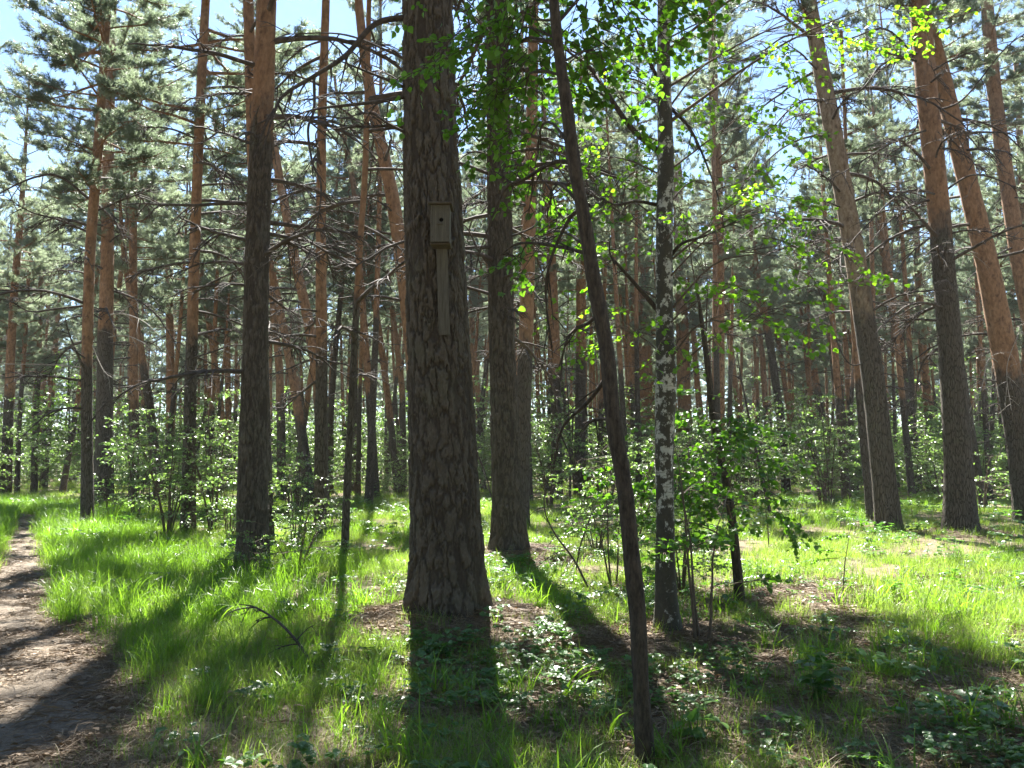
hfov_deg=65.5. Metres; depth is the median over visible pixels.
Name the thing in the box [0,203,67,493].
pine tree
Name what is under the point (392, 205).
pine tree
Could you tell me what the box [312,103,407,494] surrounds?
pine tree
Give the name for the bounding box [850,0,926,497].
pine tree
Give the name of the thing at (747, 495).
leafy shrub
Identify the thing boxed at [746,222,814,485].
pine tree
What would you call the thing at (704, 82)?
pine tree
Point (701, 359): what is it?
pine tree
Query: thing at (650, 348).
pine tree
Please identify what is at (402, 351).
pine tree
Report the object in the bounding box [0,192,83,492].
pine tree
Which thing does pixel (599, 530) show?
leafy shrub
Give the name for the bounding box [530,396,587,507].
leafy shrub
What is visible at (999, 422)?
pine tree
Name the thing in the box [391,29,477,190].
pine tree
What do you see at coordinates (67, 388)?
broadleaf tree
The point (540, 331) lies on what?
pine tree
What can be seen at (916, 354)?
pine tree
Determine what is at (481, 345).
pine tree
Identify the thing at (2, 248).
pine tree
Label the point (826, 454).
leafy shrub
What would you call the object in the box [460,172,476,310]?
pine tree
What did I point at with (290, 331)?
pine tree
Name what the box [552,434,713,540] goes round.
leafy shrub
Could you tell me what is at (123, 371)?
pine tree
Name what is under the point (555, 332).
pine tree
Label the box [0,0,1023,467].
sky
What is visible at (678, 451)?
leafy shrub
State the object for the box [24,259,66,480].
pine tree
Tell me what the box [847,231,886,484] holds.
pine tree
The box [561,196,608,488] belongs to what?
pine tree
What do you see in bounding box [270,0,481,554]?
pine tree
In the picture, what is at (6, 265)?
pine tree
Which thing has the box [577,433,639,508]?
leafy shrub
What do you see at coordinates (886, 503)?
pine tree
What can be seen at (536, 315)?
pine tree
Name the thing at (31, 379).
pine tree
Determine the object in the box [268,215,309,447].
pine tree
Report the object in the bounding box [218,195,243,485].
pine tree
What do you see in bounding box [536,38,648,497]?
pine tree
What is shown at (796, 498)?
leafy shrub
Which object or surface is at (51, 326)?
pine tree
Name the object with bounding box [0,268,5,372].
pine tree
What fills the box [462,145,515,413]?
pine tree
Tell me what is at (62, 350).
pine tree
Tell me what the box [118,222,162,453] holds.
pine tree
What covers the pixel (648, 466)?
leafy shrub
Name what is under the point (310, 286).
pine tree
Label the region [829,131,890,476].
pine tree
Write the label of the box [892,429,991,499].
leafy shrub
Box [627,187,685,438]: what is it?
pine tree
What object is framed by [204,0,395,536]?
pine tree
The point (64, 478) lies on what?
pine tree
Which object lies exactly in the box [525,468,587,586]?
dead shrub
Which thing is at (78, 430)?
pine tree
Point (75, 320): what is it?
pine tree
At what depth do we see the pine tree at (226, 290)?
45.09 m
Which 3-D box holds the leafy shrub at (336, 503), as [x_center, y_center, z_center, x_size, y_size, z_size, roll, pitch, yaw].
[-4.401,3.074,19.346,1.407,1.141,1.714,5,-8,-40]
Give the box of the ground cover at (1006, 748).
[2,490,1023,767]
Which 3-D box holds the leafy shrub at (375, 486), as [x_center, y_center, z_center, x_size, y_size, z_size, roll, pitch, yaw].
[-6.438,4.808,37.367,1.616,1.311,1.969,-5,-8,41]
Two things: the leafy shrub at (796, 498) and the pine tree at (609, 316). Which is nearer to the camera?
the leafy shrub at (796, 498)
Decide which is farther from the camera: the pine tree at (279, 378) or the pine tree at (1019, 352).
the pine tree at (1019, 352)
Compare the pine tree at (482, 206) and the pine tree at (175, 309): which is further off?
the pine tree at (175, 309)
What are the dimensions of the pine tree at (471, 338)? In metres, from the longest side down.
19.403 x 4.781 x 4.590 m
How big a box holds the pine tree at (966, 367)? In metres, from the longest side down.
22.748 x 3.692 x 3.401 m
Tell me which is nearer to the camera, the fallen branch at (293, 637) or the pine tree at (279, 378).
the fallen branch at (293, 637)
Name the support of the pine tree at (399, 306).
on the ground at (854, 562)
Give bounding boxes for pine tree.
[0,0,213,523]
[0,29,10,129]
[0,63,87,495]
[0,159,18,338]
[0,171,9,269]
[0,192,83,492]
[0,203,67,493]
[0,207,32,484]
[0,207,34,430]
[0,263,28,393]
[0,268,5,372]
[1,212,38,362]
[1,262,9,324]
[8,0,222,507]
[19,289,50,479]
[24,143,87,487]
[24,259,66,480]
[26,288,77,461]
[27,162,71,459]
[29,228,83,447]
[31,150,85,488]
[52,0,227,501]
[58,147,128,494]
[61,238,84,482]
[67,245,114,482]
[67,291,96,482]
[68,188,128,415]
[68,311,96,450]
[69,200,97,452]
[74,7,182,463]
[74,212,152,434]
[78,281,128,396]
[85,0,401,568]
[86,0,342,532]
[94,150,174,500]
[95,170,155,419]
[99,143,229,488]
[113,219,127,444]
[114,248,146,479]
[114,330,127,429]
[116,226,177,485]
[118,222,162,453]
[118,223,145,427]
[123,310,160,439]
[139,113,224,496]
[142,172,243,492]
[148,0,389,540]
[156,212,189,448]
[174,305,220,479]
[175,209,220,449]
[175,321,210,379]
[177,167,278,490]
[178,343,218,423]
[183,83,337,503]
[186,190,234,488]
[196,221,242,462]
[198,105,240,496]
[199,189,245,469]
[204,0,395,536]
[204,76,333,501]
[215,0,354,507]
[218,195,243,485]
[223,274,241,417]
[231,251,242,478]
[234,0,492,621]
[268,177,297,483]
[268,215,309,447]
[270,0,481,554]
[272,243,315,453]
[273,256,315,477]
[277,0,407,395]
[278,191,315,406]
[280,109,399,493]
[287,136,360,497]
[288,257,314,377]
[291,43,397,497]
[298,215,333,417]
[298,237,314,386]
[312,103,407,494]
[326,190,347,424]
[327,260,354,476]
[327,284,359,482]
[329,185,392,492]
[330,0,402,503]
[332,0,656,553]
[332,131,403,495]
[332,196,367,452]
[335,166,407,491]
[345,272,372,477]
[362,317,385,479]
[367,253,400,472]
[380,208,406,476]
[383,135,403,489]
[386,280,407,433]
[387,200,465,425]
[388,333,407,409]
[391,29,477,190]
[460,44,541,450]
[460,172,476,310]
[461,184,487,434]
[462,0,604,526]
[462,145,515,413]
[462,168,487,488]
[463,60,555,399]
[463,118,542,434]
[463,148,516,413]
[467,240,484,352]
[474,205,488,425]
[474,240,489,430]
[479,240,538,339]
[481,197,550,418]
[483,3,553,501]
[483,340,489,416]
[510,58,619,500]
[513,191,561,488]
[514,160,576,486]
[515,99,575,489]
[517,251,545,362]
[532,263,570,400]
[533,263,547,463]
[533,294,575,369]
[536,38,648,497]
[557,168,611,468]
[557,260,575,482]
[559,283,588,481]
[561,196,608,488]
[562,266,588,384]
[567,214,612,487]
[571,14,654,460]
[573,84,652,493]
[574,108,633,488]
[586,268,601,417]
[588,200,655,479]
[592,37,685,498]
[594,122,656,475]
[599,142,647,459]
[607,147,655,487]
[609,321,625,399]
[610,235,629,384]
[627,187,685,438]
[630,191,674,444]
[649,146,711,471]
[651,271,698,454]
[652,349,655,435]
[654,191,712,432]
[670,0,767,499]
[672,0,774,496]
[673,152,771,491]
[673,206,709,461]
[673,217,725,449]
[674,332,700,388]
[675,237,711,417]
[686,193,727,423]
[689,86,752,484]
[690,112,809,493]
[692,139,744,368]
[697,318,726,415]
[700,253,727,370]
[706,71,764,466]
[714,0,983,532]
[725,149,789,487]
[725,258,761,480]
[726,163,789,486]
[734,221,793,479]
[743,200,774,480]
[744,0,1023,531]
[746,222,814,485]
[748,259,770,416]
[760,7,951,520]
[760,173,805,479]
[761,261,785,448]
[767,268,820,425]
[771,191,826,487]
[774,246,823,432]
[776,184,851,488]
[778,230,829,484]
[782,168,833,487]
[786,102,856,488]
[789,67,861,503]
[791,310,812,478]
[793,120,869,492]
[805,256,831,423]
[810,214,850,485]
[815,206,869,383]
[815,309,854,423]
[817,0,1023,523]
[828,288,850,402]
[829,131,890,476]
[833,133,935,491]
[842,0,910,437]
[842,58,923,499]
[847,96,900,409]
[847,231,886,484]
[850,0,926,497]
[861,173,898,399]
[875,211,926,491]
[877,147,960,490]
[877,318,902,481]
[881,0,1004,508]
[883,237,909,405]
[894,235,935,389]
[898,214,936,475]
[898,245,942,475]
[899,265,930,482]
[918,292,939,416]
[936,0,1023,397]
[945,94,1014,501]
[947,171,981,417]
[952,185,1016,487]
[953,60,1017,476]
[955,207,975,419]
[955,213,991,458]
[956,243,984,374]
[957,175,1023,494]
[960,150,1018,488]
[960,291,977,425]
[963,52,1023,412]
[963,271,991,426]
[970,298,1016,430]
[983,0,1023,202]
[1000,257,1023,433]
[1003,258,1021,364]
[1005,265,1023,379]
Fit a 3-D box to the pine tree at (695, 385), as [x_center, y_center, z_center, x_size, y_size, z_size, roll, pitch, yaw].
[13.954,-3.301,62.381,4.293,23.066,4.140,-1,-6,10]
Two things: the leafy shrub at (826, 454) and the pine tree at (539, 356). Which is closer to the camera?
the leafy shrub at (826, 454)
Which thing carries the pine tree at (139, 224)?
on the ground at (854, 562)
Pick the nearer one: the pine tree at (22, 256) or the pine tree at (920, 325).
the pine tree at (920, 325)
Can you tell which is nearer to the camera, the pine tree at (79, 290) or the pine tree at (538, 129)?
the pine tree at (538, 129)
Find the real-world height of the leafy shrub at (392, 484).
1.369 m
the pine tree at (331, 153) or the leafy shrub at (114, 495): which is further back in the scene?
the pine tree at (331, 153)
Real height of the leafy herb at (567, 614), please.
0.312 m
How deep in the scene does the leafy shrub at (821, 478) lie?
29.40 m
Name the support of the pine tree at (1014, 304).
on the ground at (854, 562)
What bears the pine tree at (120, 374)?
on the ground at (854, 562)
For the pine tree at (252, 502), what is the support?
on the ground at (854, 562)
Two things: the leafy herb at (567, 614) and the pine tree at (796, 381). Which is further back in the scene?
the pine tree at (796, 381)
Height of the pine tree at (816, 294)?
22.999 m
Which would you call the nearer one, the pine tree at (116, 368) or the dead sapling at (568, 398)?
the dead sapling at (568, 398)
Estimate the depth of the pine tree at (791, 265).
57.12 m
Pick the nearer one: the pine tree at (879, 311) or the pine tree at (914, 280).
the pine tree at (879, 311)
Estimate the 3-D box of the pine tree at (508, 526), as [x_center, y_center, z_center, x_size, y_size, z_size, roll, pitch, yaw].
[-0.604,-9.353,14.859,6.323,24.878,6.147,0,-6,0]
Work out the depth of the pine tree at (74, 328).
75.37 m
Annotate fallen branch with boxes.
[210,607,262,622]
[227,604,317,669]
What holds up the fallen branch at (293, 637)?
on the ground at (854, 562)
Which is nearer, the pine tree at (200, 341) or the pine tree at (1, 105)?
the pine tree at (1, 105)
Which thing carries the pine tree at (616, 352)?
on the ground at (854, 562)
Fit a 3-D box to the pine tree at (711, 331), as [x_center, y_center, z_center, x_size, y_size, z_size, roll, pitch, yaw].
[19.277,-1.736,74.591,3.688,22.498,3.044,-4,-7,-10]
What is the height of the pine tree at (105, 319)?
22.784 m
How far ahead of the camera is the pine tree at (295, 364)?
63.60 m
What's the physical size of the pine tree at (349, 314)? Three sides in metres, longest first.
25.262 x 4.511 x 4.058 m
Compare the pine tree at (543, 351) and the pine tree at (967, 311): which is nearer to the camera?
the pine tree at (967, 311)
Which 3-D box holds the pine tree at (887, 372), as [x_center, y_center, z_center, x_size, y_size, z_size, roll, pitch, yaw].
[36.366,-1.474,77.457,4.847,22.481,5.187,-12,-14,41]
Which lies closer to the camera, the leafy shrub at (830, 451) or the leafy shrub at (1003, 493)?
the leafy shrub at (830, 451)
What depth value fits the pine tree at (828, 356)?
54.79 m
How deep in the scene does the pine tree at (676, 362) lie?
70.87 m
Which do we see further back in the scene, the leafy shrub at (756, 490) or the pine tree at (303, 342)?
the pine tree at (303, 342)
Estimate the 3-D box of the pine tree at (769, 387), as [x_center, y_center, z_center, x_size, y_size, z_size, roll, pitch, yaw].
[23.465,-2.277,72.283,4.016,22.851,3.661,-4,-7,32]
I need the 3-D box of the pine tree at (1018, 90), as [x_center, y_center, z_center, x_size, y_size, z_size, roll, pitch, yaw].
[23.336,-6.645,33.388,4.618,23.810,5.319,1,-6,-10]
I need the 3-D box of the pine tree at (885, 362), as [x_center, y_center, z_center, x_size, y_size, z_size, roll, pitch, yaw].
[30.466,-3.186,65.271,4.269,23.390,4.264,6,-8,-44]
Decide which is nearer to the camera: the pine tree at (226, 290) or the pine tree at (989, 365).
the pine tree at (226, 290)
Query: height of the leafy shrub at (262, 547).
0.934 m
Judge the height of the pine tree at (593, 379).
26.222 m
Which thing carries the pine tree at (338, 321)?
on the ground at (854, 562)
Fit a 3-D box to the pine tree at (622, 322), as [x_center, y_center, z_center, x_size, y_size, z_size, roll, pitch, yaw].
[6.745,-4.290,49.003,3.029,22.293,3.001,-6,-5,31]
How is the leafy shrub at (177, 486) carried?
on the ground at (854, 562)
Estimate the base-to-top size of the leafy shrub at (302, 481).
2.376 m
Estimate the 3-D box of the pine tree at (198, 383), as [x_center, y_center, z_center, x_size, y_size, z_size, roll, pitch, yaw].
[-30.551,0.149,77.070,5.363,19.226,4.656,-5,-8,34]
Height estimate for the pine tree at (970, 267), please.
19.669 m
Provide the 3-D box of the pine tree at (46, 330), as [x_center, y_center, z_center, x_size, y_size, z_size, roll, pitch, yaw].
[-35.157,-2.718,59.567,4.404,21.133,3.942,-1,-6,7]
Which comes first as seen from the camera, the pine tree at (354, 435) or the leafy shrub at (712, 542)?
the leafy shrub at (712, 542)
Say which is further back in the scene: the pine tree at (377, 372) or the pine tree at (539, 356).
the pine tree at (377, 372)
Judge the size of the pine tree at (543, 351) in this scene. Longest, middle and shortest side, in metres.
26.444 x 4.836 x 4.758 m
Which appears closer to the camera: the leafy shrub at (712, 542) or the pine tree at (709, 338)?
the leafy shrub at (712, 542)
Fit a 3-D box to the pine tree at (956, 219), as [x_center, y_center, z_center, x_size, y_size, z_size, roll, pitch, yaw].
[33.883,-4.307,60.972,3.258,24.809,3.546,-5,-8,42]
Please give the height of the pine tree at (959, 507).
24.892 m
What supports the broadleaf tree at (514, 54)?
on the ground at (854, 562)
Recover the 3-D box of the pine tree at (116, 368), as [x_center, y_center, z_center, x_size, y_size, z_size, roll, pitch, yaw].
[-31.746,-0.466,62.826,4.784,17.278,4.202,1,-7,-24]
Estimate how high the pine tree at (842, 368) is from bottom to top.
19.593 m
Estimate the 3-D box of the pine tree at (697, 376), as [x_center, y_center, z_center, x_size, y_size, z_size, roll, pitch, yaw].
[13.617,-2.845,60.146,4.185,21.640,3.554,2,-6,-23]
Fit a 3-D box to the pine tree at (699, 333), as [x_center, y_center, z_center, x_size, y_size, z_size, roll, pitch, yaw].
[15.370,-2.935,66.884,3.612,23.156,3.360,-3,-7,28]
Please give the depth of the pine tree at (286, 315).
49.35 m
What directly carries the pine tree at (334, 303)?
on the ground at (854, 562)
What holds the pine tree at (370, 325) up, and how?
on the ground at (854, 562)
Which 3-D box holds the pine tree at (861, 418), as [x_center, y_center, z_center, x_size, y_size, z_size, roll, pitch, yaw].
[10.039,-3.627,23.706,5.117,15.631,3.787,-2,-6,21]
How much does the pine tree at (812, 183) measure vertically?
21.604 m
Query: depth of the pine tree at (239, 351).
58.89 m
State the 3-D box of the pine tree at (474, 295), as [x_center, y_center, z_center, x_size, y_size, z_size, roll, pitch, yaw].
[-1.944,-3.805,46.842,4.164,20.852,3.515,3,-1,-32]
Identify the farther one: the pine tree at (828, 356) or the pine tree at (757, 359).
the pine tree at (757, 359)
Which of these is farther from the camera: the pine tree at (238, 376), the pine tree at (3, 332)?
the pine tree at (238, 376)
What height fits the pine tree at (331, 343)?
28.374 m
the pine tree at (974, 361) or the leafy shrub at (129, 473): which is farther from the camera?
the pine tree at (974, 361)
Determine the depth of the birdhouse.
7.97 m
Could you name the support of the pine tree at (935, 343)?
on the ground at (854, 562)
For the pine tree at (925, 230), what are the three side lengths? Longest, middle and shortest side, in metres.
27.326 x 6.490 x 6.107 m
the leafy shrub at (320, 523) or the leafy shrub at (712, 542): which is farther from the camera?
the leafy shrub at (320, 523)
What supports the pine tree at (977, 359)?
on the ground at (854, 562)
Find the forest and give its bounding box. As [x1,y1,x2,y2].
[0,203,1021,480]
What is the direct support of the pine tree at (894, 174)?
on the ground at (854, 562)
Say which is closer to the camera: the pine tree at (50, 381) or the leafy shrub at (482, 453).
the leafy shrub at (482, 453)
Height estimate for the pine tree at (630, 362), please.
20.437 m
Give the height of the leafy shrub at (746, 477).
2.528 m
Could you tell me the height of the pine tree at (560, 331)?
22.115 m
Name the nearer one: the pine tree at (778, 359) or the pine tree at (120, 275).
the pine tree at (120, 275)
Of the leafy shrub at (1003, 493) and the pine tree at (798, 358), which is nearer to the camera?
the leafy shrub at (1003, 493)
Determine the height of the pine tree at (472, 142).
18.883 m
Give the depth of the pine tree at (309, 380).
41.07 m
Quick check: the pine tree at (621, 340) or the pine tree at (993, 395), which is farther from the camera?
the pine tree at (621, 340)
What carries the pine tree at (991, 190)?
on the ground at (854, 562)
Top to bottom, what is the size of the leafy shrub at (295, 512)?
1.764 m
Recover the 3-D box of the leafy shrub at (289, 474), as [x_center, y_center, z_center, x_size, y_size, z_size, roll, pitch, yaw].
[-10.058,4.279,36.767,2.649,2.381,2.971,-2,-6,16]
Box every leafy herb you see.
[519,571,539,592]
[552,597,586,624]
[591,688,621,716]
[672,697,728,740]
[743,726,778,750]
[793,644,852,701]
[916,686,963,712]
[966,700,1023,734]
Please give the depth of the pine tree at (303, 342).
73.74 m
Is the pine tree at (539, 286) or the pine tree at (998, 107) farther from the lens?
the pine tree at (539, 286)
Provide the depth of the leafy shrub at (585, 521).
13.60 m
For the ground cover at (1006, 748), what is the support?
on the ground at (854, 562)
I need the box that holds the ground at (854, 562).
[0,468,1023,767]
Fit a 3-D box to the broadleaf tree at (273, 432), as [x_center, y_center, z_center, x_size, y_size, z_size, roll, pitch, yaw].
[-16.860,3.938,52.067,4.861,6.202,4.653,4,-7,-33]
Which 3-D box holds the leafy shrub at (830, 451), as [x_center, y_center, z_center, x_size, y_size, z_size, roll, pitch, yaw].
[12.200,2.607,30.816,3.592,4.472,3.677,5,-7,-38]
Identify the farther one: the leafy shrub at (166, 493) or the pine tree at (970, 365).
the pine tree at (970, 365)
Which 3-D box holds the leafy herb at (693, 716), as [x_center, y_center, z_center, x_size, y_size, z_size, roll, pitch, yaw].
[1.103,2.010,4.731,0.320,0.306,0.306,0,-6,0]
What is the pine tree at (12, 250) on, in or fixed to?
on the ground at (854, 562)
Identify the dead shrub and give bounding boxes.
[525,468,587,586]
[574,494,603,577]
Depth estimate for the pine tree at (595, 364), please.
75.78 m
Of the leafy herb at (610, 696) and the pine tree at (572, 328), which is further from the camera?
the pine tree at (572, 328)
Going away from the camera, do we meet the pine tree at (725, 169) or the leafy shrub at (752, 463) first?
the leafy shrub at (752, 463)
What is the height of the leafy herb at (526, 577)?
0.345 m
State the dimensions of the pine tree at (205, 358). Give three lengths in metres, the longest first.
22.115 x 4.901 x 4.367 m
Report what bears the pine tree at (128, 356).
on the ground at (854, 562)
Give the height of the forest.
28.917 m
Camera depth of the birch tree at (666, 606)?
7.61 m
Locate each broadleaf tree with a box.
[14,396,80,463]
[22,350,95,454]
[62,401,128,467]
[232,401,291,451]
[273,414,313,466]
[372,0,740,765]
[582,183,825,603]
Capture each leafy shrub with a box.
[68,460,156,515]
[87,430,238,534]
[94,409,181,515]
[94,470,153,502]
[112,421,182,513]
[116,456,147,485]
[133,391,279,530]
[143,462,214,502]
[144,485,199,504]
[151,473,180,500]
[170,459,280,540]
[217,518,311,573]
[223,463,292,506]
[226,496,355,573]
[268,461,341,549]
[271,437,337,504]
[272,449,339,510]
[272,456,313,498]
[294,487,355,529]
[334,420,403,480]
[351,473,392,497]
[352,454,392,490]
[381,473,403,493]
[477,429,489,475]
[477,434,550,498]
[478,445,489,491]
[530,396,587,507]
[540,473,646,554]
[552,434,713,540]
[561,469,655,587]
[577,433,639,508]
[610,483,745,598]
[617,440,794,640]
[629,432,727,494]
[638,420,713,509]
[642,445,654,495]
[675,435,764,508]
[713,411,791,502]
[720,476,766,507]
[731,462,768,496]
[732,450,766,493]
[745,488,783,546]
[760,392,860,504]
[766,433,862,495]
[770,394,861,504]
[782,487,822,537]
[800,462,864,503]
[810,520,880,595]
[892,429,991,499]
[898,487,926,520]
[918,436,1010,511]
[974,421,1006,476]
[985,455,1004,494]
[990,458,1010,500]
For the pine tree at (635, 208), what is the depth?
36.29 m
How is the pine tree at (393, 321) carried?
on the ground at (854, 562)
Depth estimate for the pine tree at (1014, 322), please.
51.00 m
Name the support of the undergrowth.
on the ground at (854, 562)
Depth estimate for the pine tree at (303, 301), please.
29.49 m
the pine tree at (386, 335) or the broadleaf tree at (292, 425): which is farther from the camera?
the pine tree at (386, 335)
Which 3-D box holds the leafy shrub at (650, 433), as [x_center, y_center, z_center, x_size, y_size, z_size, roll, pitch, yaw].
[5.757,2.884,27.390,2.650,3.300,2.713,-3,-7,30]
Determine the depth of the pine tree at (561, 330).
69.55 m
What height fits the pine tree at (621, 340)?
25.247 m
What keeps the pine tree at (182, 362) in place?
on the ground at (854, 562)
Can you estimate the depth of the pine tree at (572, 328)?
78.59 m
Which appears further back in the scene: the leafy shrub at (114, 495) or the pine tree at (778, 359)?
the pine tree at (778, 359)
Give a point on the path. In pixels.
(14, 689)
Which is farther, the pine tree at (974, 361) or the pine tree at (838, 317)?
the pine tree at (974, 361)
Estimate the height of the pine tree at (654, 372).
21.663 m
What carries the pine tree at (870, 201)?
on the ground at (854, 562)
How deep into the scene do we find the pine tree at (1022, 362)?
56.90 m
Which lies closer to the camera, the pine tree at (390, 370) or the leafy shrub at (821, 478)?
the leafy shrub at (821, 478)
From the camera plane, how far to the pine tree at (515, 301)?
57.76 m
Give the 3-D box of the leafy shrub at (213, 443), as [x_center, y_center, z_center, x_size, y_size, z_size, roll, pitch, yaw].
[-7.029,1.846,18.305,2.777,3.377,2.712,5,-8,-41]
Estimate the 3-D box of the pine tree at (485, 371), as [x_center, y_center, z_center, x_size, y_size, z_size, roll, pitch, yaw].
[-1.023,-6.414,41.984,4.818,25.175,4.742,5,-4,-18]
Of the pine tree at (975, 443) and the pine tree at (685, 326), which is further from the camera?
the pine tree at (685, 326)
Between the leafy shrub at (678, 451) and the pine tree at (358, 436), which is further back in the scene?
the pine tree at (358, 436)
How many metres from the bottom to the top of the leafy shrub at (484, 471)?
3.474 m
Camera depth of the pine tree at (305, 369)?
77.71 m
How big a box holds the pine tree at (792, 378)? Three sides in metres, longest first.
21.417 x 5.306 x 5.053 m
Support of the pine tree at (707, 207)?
on the ground at (854, 562)
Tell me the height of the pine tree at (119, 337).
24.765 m
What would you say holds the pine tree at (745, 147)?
on the ground at (854, 562)
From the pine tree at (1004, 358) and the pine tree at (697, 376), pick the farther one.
the pine tree at (697, 376)
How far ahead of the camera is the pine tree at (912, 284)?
67.62 m
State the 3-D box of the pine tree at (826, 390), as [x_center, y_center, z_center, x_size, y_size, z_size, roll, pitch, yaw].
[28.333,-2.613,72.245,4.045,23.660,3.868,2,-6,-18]
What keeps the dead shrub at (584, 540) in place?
on the ground at (854, 562)
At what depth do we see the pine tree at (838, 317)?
47.12 m
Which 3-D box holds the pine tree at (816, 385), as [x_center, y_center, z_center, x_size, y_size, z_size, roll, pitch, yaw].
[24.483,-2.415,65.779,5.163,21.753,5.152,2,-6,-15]
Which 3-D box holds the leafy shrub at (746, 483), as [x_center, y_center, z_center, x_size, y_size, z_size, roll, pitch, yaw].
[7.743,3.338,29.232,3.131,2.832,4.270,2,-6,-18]
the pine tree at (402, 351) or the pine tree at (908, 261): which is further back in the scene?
the pine tree at (402, 351)
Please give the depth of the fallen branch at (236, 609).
7.96 m
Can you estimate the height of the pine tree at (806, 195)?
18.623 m
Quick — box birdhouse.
[428,201,453,334]
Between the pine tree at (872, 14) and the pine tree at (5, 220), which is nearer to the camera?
the pine tree at (872, 14)
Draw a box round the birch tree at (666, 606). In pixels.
[510,0,977,631]
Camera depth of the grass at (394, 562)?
7.17 m
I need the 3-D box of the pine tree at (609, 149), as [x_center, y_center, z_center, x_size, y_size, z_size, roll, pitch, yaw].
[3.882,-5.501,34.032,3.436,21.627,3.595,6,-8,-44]
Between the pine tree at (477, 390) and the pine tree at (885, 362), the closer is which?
the pine tree at (477, 390)
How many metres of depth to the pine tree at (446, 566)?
8.06 m
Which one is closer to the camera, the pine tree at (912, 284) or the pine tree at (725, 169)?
the pine tree at (725, 169)
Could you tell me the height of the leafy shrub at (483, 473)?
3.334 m
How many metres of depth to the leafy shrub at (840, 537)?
9.51 m
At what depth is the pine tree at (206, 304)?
47.02 m
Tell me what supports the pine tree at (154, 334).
on the ground at (854, 562)
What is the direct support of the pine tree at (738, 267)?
on the ground at (854, 562)
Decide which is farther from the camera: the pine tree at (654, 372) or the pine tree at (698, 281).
the pine tree at (654, 372)
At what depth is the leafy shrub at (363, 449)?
45.52 m
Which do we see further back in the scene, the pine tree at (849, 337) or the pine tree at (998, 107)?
the pine tree at (849, 337)
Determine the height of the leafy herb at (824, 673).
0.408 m
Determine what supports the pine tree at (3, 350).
on the ground at (854, 562)
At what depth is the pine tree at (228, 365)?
49.53 m
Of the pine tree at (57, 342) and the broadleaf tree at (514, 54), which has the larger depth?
the pine tree at (57, 342)
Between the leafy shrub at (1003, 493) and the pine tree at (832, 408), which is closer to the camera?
the leafy shrub at (1003, 493)
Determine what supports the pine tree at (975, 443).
on the ground at (854, 562)
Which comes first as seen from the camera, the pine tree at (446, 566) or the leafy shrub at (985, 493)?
the pine tree at (446, 566)
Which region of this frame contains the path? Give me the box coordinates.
[0,486,200,767]
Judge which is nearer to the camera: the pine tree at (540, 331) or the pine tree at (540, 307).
the pine tree at (540, 307)
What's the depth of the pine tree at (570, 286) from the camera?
46.84 m
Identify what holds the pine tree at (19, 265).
on the ground at (854, 562)
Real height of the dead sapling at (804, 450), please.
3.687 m
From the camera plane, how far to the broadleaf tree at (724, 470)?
8.72 m
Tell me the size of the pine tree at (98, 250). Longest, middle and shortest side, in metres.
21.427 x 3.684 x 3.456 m
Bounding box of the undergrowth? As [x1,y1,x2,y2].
[0,356,1009,495]
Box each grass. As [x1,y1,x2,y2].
[0,478,1023,767]
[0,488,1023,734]
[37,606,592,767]
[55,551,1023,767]
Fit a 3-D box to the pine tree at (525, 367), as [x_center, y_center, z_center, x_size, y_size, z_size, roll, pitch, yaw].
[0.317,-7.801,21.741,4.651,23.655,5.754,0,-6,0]
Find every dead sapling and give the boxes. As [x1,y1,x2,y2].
[537,326,573,499]
[725,346,778,513]
[763,416,820,497]
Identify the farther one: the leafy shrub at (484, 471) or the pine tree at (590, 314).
the pine tree at (590, 314)
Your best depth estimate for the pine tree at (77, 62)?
21.15 m
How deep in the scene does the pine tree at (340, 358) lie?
61.60 m
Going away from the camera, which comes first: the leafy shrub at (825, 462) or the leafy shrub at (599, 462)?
the leafy shrub at (599, 462)
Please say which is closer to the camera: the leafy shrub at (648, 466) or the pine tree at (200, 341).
the leafy shrub at (648, 466)
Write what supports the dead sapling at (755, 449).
on the ground at (854, 562)
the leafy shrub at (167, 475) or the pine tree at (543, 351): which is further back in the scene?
the pine tree at (543, 351)
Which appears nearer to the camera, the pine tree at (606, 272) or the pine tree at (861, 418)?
the pine tree at (861, 418)
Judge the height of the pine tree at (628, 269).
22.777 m
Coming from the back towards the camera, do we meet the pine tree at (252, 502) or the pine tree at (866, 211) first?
the pine tree at (866, 211)
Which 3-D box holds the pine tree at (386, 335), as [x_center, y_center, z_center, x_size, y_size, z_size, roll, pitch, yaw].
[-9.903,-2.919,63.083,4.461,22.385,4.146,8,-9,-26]
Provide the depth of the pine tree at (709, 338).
72.33 m
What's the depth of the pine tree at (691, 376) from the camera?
77.46 m
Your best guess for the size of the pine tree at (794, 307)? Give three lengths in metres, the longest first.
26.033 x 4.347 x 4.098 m
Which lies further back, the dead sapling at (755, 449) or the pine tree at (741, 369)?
the pine tree at (741, 369)
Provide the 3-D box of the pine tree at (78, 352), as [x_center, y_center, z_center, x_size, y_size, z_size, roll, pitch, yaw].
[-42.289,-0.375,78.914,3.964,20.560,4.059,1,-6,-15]

